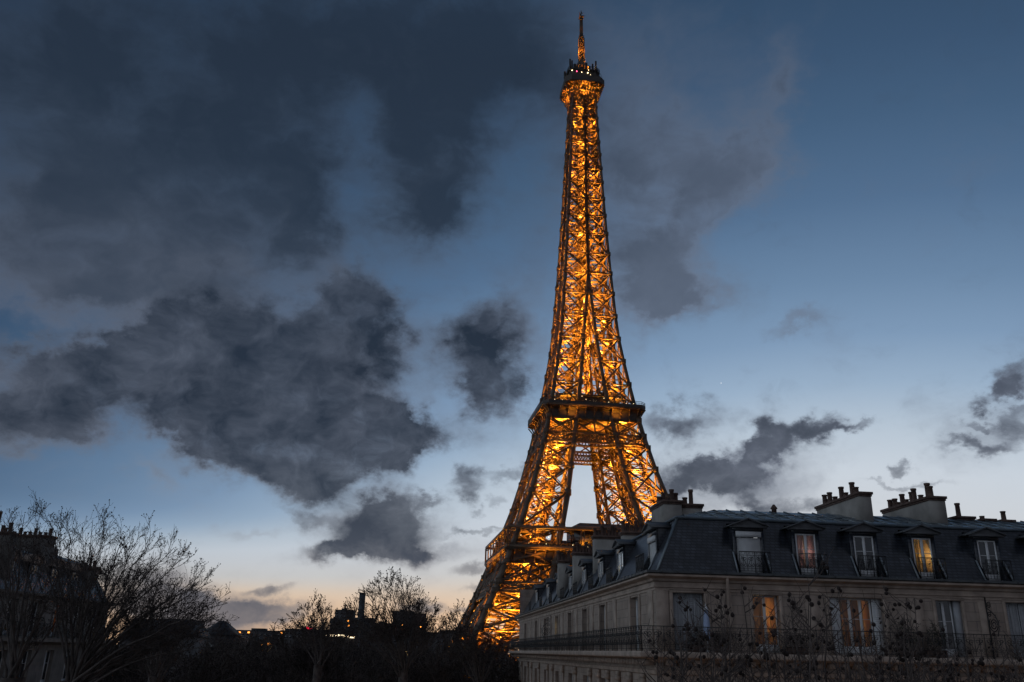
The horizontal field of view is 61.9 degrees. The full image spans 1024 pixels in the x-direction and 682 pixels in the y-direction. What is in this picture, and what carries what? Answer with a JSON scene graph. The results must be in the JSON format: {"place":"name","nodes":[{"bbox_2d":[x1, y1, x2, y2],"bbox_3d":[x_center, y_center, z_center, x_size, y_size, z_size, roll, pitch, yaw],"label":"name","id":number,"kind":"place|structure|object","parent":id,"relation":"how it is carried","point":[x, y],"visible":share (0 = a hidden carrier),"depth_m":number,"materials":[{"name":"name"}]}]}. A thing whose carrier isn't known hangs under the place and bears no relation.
{"place":"outdoors","nodes":[
{"label":"outdoors","id":0,"kind":"place"},
{"bbox_2d":[101,629,121,677],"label":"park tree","id":1,"kind":"object","parent":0,"point":[111,646],"visible":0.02,"depth_m":125.53,"materials":[{"name":"black plant"}]},
{"bbox_2d":[114,619,173,681],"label":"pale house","id":2,"kind":"structure","parent":0,"point":[128,641],"depth_m":113.16,"materials":[{"name":"grey glass"}]},
{"bbox_2d":[237,628,284,646],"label":"riverside hall","id":3,"kind":"structure","parent":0,"point":[262,632],"depth_m":717.67,"materials":[{"name":"black glass"}]},
{"bbox_2d":[256,634,278,650],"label":"terrace block","id":4,"kind":"structure","parent":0,"point":[269,642],"depth_m":395.51,"materials":[{"name":"black glass"}]},
{"bbox_2d":[284,627,323,648],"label":"riverside hall","id":5,"kind":"structure","parent":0,"point":[288,635],"depth_m":697.95,"materials":[{"name":"black glass"}]},
{"bbox_2d":[325,627,359,647],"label":"glazed pavilion","id":6,"kind":"structure","parent":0,"point":[352,634],"depth_m":472.43,"materials":[{"name":"beige"}]},
{"bbox_2d":[335,608,355,629],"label":"office tower","id":7,"kind":"structure","parent":0,"point":[339,616],"depth_m":855.75,"materials":[{"name":"black glass"}]},
{"bbox_2d":[355,617,375,635],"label":"office block","id":8,"kind":"structure","parent":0,"point":[365,622],"depth_m":881.74,"materials":[{"name":"black glass"}]},
{"bbox_2d":[362,634,416,656],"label":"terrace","id":9,"kind":"structure","parent":0,"point":[388,637],"depth_m":622.16,"materials":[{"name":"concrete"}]},
{"bbox_2d":[393,609,413,635],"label":"office tower","id":10,"kind":"structure","parent":0,"point":[404,620],"depth_m":855.68,"materials":[{"name":"black glass"}]},
{"bbox_2d":[413,613,426,636],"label":"office tower","id":11,"kind":"structure","parent":0,"point":[420,621],"depth_m":855.72,"materials":[{"name":"black glass"}]},
{"bbox_2d":[420,630,479,654],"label":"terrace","id":12,"kind":"structure","parent":0,"point":[438,634],"depth_m":603.54,"materials":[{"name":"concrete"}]},
{"bbox_2d":[0,0,1023,653],"label":"sky","id":13,"kind":"structure","parent":0,"point":[278,277],"materials":[{"name":"blue"}]},
{"label":"ground","id":14,"kind":"structure","parent":0,"visible":0},
{"bbox_2d":[0,511,115,681],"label":"apartment block","id":15,"kind":"structure","parent":14,"relation":"on","point":[47,664],"depth_m":64.86,"materials":[{"name":"stone"}]},
{"bbox_2d":[2,599,11,635],"bbox_3d":[-35.791,19.468,60.247,0.172,2.520,1.340,1,-20,0],"label":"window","id":16,"kind":"structure","parent":15,"relation":"in","point":[4,634],"depth_m":60.33,"materials":[{"name":"black glass"}]},
{"bbox_2d":[19,650,28,676],"bbox_3d":[-35.842,23.841,62.163,0.072,2.480,1.260,1,-20,0],"label":"window","id":17,"kind":"structure","parent":15,"relation":"in","point":[24,660],"depth_m":62.69,"materials":[{"name":"grey glass"}]},
{"bbox_2d":[27,601,38,635],"bbox_3d":[-35.767,20.601,63.346,0.072,2.480,1.260,1,-20,0],"label":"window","id":18,"kind":"structure","parent":15,"relation":"in","point":[34,601],"depth_m":63.80,"materials":[{"name":"black glass"}]},
{"bbox_2d":[40,650,50,681],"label":"window","id":19,"kind":"structure","parent":15,"relation":"in","point":[47,655],"depth_m":65.58,"materials":[{"name":"grey glass"}]},
{"bbox_2d":[50,604,59,636],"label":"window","id":20,"kind":"structure","parent":15,"relation":"in","point":[52,631],"depth_m":66.73,"materials":[{"name":"black glass"}]},
{"bbox_2d":[61,650,70,680],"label":"window","id":21,"kind":"structure","parent":15,"relation":"in","point":[64,673],"depth_m":68.43,"materials":[{"name":"grey glass"}]},
{"bbox_2d":[96,641,188,681],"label":"park tree","id":22,"kind":"object","parent":14,"relation":"on","point":[153,657],"visible":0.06,"depth_m":108.17,"materials":[{"name":"black plant"}]},
{"bbox_2d":[155,618,210,681],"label":"pale house","id":23,"kind":"structure","parent":14,"relation":"on","point":[201,639],"depth_m":136.56,"materials":[{"name":"grey glass"}]},
{"bbox_2d":[176,631,264,678],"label":"park tree","id":24,"kind":"object","parent":14,"relation":"on","point":[225,648],"visible":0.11,"depth_m":130.31,"materials":[{"name":"black plant"}]},
{"bbox_2d":[207,621,242,652],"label":"villa","id":25,"kind":"object","parent":14,"relation":"on","point":[233,630],"visible":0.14,"depth_m":190.74,"materials":[{"name":"grey glass"}]},
{"bbox_2d":[215,629,273,678],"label":"park tree","id":26,"kind":"object","parent":14,"relation":"on","point":[247,646],"visible":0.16,"depth_m":167.26,"materials":[{"name":"black plant"}]},
{"bbox_2d":[244,631,284,653],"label":"park tree","id":27,"kind":"object","parent":14,"relation":"on","point":[265,638],"visible":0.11,"depth_m":289.16,"materials":[{"name":"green plant"}]},
{"bbox_2d":[246,620,308,674],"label":"park tree","id":28,"kind":"object","parent":14,"relation":"on","point":[258,642],"visible":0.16,"depth_m":141.29,"materials":[{"name":"black plant"}]},
{"bbox_2d":[257,632,320,674],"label":"park tree","id":29,"kind":"object","parent":14,"relation":"on","point":[274,651],"visible":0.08,"depth_m":134.16,"materials":[{"name":"black plant"}]},
{"bbox_2d":[276,588,353,681],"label":"plane tree","id":30,"kind":"object","parent":14,"relation":"on","point":[318,666],"visible":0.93,"depth_m":57.24,"materials":[{"name":"brown plant"}]},
{"bbox_2d":[279,626,382,681],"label":"park tree","id":31,"kind":"object","parent":14,"relation":"on","point":[339,658],"visible":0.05,"depth_m":125.22,"materials":[{"name":"black plant"}]},
{"bbox_2d":[323,631,392,681],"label":"park tree","id":32,"kind":"object","parent":14,"relation":"on","point":[365,648],"visible":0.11,"depth_m":124.23,"materials":[{"name":"black plant"}]},
{"bbox_2d":[356,593,365,635],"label":"smokestack","id":33,"kind":"object","parent":14,"relation":"on","point":[363,600],"visible":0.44,"depth_m":857.46,"materials":[{"name":"concrete"}]},
{"bbox_2d":[326,633,396,681],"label":"park tree","id":34,"kind":"object","parent":14,"relation":"on","point":[366,652],"visible":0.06,"depth_m":170.53,"materials":[{"name":"black plant"}]},
{"bbox_2d":[351,638,382,675],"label":"park tree","id":35,"kind":"object","parent":14,"relation":"on","point":[360,644],"visible":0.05,"depth_m":243.11,"materials":[{"name":"black plant"}]},
{"bbox_2d":[326,633,429,681],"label":"park tree","id":36,"kind":"object","parent":14,"relation":"on","point":[372,657],"visible":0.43,"depth_m":106.67,"materials":[{"name":"black plant"}]},
{"bbox_2d":[328,566,460,681],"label":"plane tree","id":37,"kind":"object","parent":14,"relation":"on","point":[384,630],"visible":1,"depth_m":51.11,"materials":[{"name":"brown plant"}]},
{"bbox_2d":[372,641,419,677],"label":"park tree","id":38,"kind":"object","parent":14,"relation":"on","point":[378,655],"visible":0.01,"depth_m":168.68,"materials":[{"name":"black plant"}]},
{"bbox_2d":[367,655,452,681],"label":"park tree","id":39,"kind":"object","parent":14,"relation":"on","point":[381,677],"visible":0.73,"depth_m":87.16,"materials":[{"name":"black plant"}]},
{"bbox_2d":[361,645,466,681],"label":"park tree","id":40,"kind":"object","parent":14,"relation":"on","point":[433,662],"visible":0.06,"depth_m":111.56,"materials":[{"name":"black plant"}]},
{"bbox_2d":[341,624,493,681],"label":"park tree","id":41,"kind":"object","parent":14,"relation":"on","point":[457,676],"visible":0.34,"depth_m":88.19,"materials":[{"name":"black plant"}]},
{"bbox_2d":[393,660,471,681],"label":"park tree","id":42,"kind":"object","parent":14,"relation":"on","point":[427,678],"visible":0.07,"depth_m":101.27,"materials":[{"name":"black plant"}]},
{"bbox_2d":[393,618,519,681],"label":"park tree","id":43,"kind":"object","parent":14,"relation":"on","point":[432,656],"visible":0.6,"depth_m":85.86,"materials":[{"name":"black plant"}]},
{"bbox_2d":[425,599,508,681],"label":"plane tree","id":44,"kind":"object","parent":14,"relation":"on","point":[473,650],"visible":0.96,"depth_m":58.27,"materials":[{"name":"brown plant"}]},
{"bbox_2d":[439,633,518,681],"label":"park tree","id":45,"kind":"object","parent":14,"relation":"on","point":[504,645],"visible":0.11,"depth_m":139.18,"materials":[{"name":"black plant"}]},
{"bbox_2d":[463,657,509,681],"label":"park tree","id":46,"kind":"object","parent":14,"relation":"on","point":[500,672],"visible":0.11,"depth_m":132.27,"materials":[{"name":"black plant"}]},
{"bbox_2d":[462,643,518,681],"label":"park tree","id":47,"kind":"object","parent":14,"relation":"on","point":[501,664],"visible":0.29,"depth_m":91.66,"materials":[{"name":"black plant"}]},
{"bbox_2d":[487,631,518,673],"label":"park tree","id":48,"kind":"object","parent":14,"relation":"on","point":[507,653],"visible":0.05,"depth_m":188.53,"materials":[{"name":"black plant"}]},
{"bbox_2d":[440,12,669,671],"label":"lattice tower","id":49,"kind":"structure","parent":14,"relation":"on","point":[524,554],"depth_m":346.58,"materials":[{"name":"metal"}]},
{"bbox_2d":[508,482,1023,681],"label":"corner building","id":50,"kind":"structure","parent":14,"relation":"on","point":[597,604],"depth_m":41.21,"materials":[{"name":"stone"}]},
{"bbox_2d":[636,598,638,649],"bbox_3d":[6.393,13.975,42.215,0.203,2.490,1.661,2,-20,-2],"label":"window","id":51,"kind":"structure","parent":50,"relation":"in","point":[636,598],"depth_m":43.01,"materials":[{"name":"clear glass"}]},
{"bbox_2d":[673,593,704,650],"bbox_3d":[8.021,12.826,38.969,1.510,2.530,0.230,3,-20,-5],"label":"window","id":52,"kind":"structure","parent":50,"relation":"in","point":[680,619],"depth_m":39.03,"materials":[{"name":"grey glass"}]},
{"bbox_2d":[687,630,705,651],"bbox_3d":[8.204,13.352,38.013,0.971,0.971,0.523,3,-20,-5],"label":"potted shrub","id":53,"kind":"object","parent":50,"relation":"on","point":[696,648],"visible":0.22,"depth_m":37.80,"materials":[{"name":"green plant"}]},
{"bbox_2d":[703,603,711,651],"bbox_3d":[8.733,12.856,38.262,0.400,2.099,0.380,3,-20,-5],"label":"closed parasol","id":54,"kind":"object","parent":50,"relation":"on","point":[706,622],"visible":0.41,"depth_m":38.26,"materials":[{"name":"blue fabric"}]},
{"bbox_2d":[710,628,729,652],"bbox_3d":[9.333,13.344,38.104,1.130,1.096,0.529,7,-21,-16],"label":"potted shrub","id":55,"kind":"object","parent":50,"relation":"on","point":[718,641],"visible":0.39,"depth_m":37.99,"materials":[{"name":"green plant"}]},
{"bbox_2d":[752,595,779,652],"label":"window","id":56,"kind":"structure","parent":50,"relation":"in","point":[770,601],"depth_m":39.65,"materials":[{"name":"orange glass"}]},
{"bbox_2d":[781,631,808,654],"bbox_3d":[12.817,13.556,38.370,1.332,1.032,0.488,3,-20,-5],"label":"potted shrub","id":57,"kind":"object","parent":50,"relation":"on","point":[789,650],"visible":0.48,"depth_m":38.29,"materials":[{"name":"green plant"}]},
{"bbox_2d":[829,598,885,654],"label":"window","id":58,"kind":"structure","parent":50,"relation":"in","point":[870,613],"depth_m":39.87,"materials":[{"name":"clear glass"}]},
{"bbox_2d":[891,618,922,656],"bbox_3d":[18.084,13.566,39.017,1.406,1.685,0.479,3,-20,-5],"label":"potted shrub","id":59,"kind":"object","parent":50,"relation":"on","point":[902,627],"visible":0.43,"depth_m":38.95,"materials":[{"name":"green plant"}]},
{"bbox_2d":[924,623,947,657],"bbox_3d":[19.474,13.709,39.122,1.151,1.549,0.448,3,-20,-5],"label":"potted shrub","id":60,"kind":"object","parent":50,"relation":"on","point":[937,637],"visible":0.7,"depth_m":39.09,"materials":[{"name":"green plant"}]},
{"bbox_2d":[935,601,967,656],"bbox_3d":[20.524,13.505,40.039,1.271,2.490,0.220,2,-20,-2],"label":"window","id":61,"kind":"structure","parent":50,"relation":"in","point":[944,611],"depth_m":40.14,"materials":[{"name":"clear glass"}]},
{"bbox_2d":[1006,603,1023,658],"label":"window","id":62,"kind":"structure","parent":50,"relation":"in","point":[1015,611],"depth_m":40.49,"materials":[{"name":"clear glass"}]},
{"label":"side street","id":63,"kind":"structure","parent":0,"visible":0},
{"bbox_2d":[22,499,238,681],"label":"plane tree","id":64,"kind":"object","parent":63,"relation":"on","point":[84,670],"visible":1,"depth_m":20.53,"materials":[{"name":"brown plant"}]},
{"bbox_2d":[631,548,1023,681],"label":"plane tree","id":65,"kind":"object","parent":63,"relation":"on","point":[949,672],"visible":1,"depth_m":7.89,"materials":[{"name":"brown plant"}]},
{"label":"avenue","id":66,"kind":"structure","parent":0,"visible":0},
{"bbox_2d":[0,486,77,681],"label":"plane tree","id":67,"kind":"object","parent":66,"relation":"on","point":[15,664],"visible":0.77,"depth_m":22.17,"materials":[{"name":"brown plant"}]},
{"bbox_2d":[112,575,207,681],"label":"plane tree","id":68,"kind":"object","parent":66,"relation":"on","point":[155,679],"visible":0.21,"depth_m":36.99,"materials":[{"name":"brown plant"}]},
{"bbox_2d":[98,621,253,681],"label":"park tree","id":69,"kind":"object","parent":66,"relation":"on","point":[215,675],"visible":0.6,"depth_m":76.87,"materials":[{"name":"black plant"}]},
{"bbox_2d":[145,632,267,681],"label":"park tree","id":70,"kind":"object","parent":66,"relation":"on","point":[237,665],"visible":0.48,"depth_m":86.58,"materials":[{"name":"black plant"}]},
{"bbox_2d":[193,634,280,681],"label":"park tree","id":71,"kind":"object","parent":66,"relation":"on","point":[237,654],"visible":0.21,"depth_m":103.34,"materials":[{"name":"black plant"}]},
{"bbox_2d":[248,642,312,681],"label":"park tree","id":72,"kind":"object","parent":66,"relation":"on","point":[281,670],"visible":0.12,"depth_m":104.34,"materials":[{"name":"black plant"}]},
{"bbox_2d":[216,622,359,681],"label":"park tree","id":73,"kind":"object","parent":66,"relation":"on","point":[293,678],"visible":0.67,"depth_m":80.75,"materials":[{"name":"black plant"}]},
{"bbox_2d":[256,624,370,681],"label":"park tree","id":74,"kind":"object","parent":66,"relation":"on","point":[329,663],"visible":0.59,"depth_m":80.51,"materials":[{"name":"black plant"}]},
{"bbox_2d":[282,618,375,681],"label":"park tree","id":75,"kind":"object","parent":66,"relation":"on","point":[362,656],"visible":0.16,"depth_m":110.71,"materials":[{"name":"black plant"}]}
]}

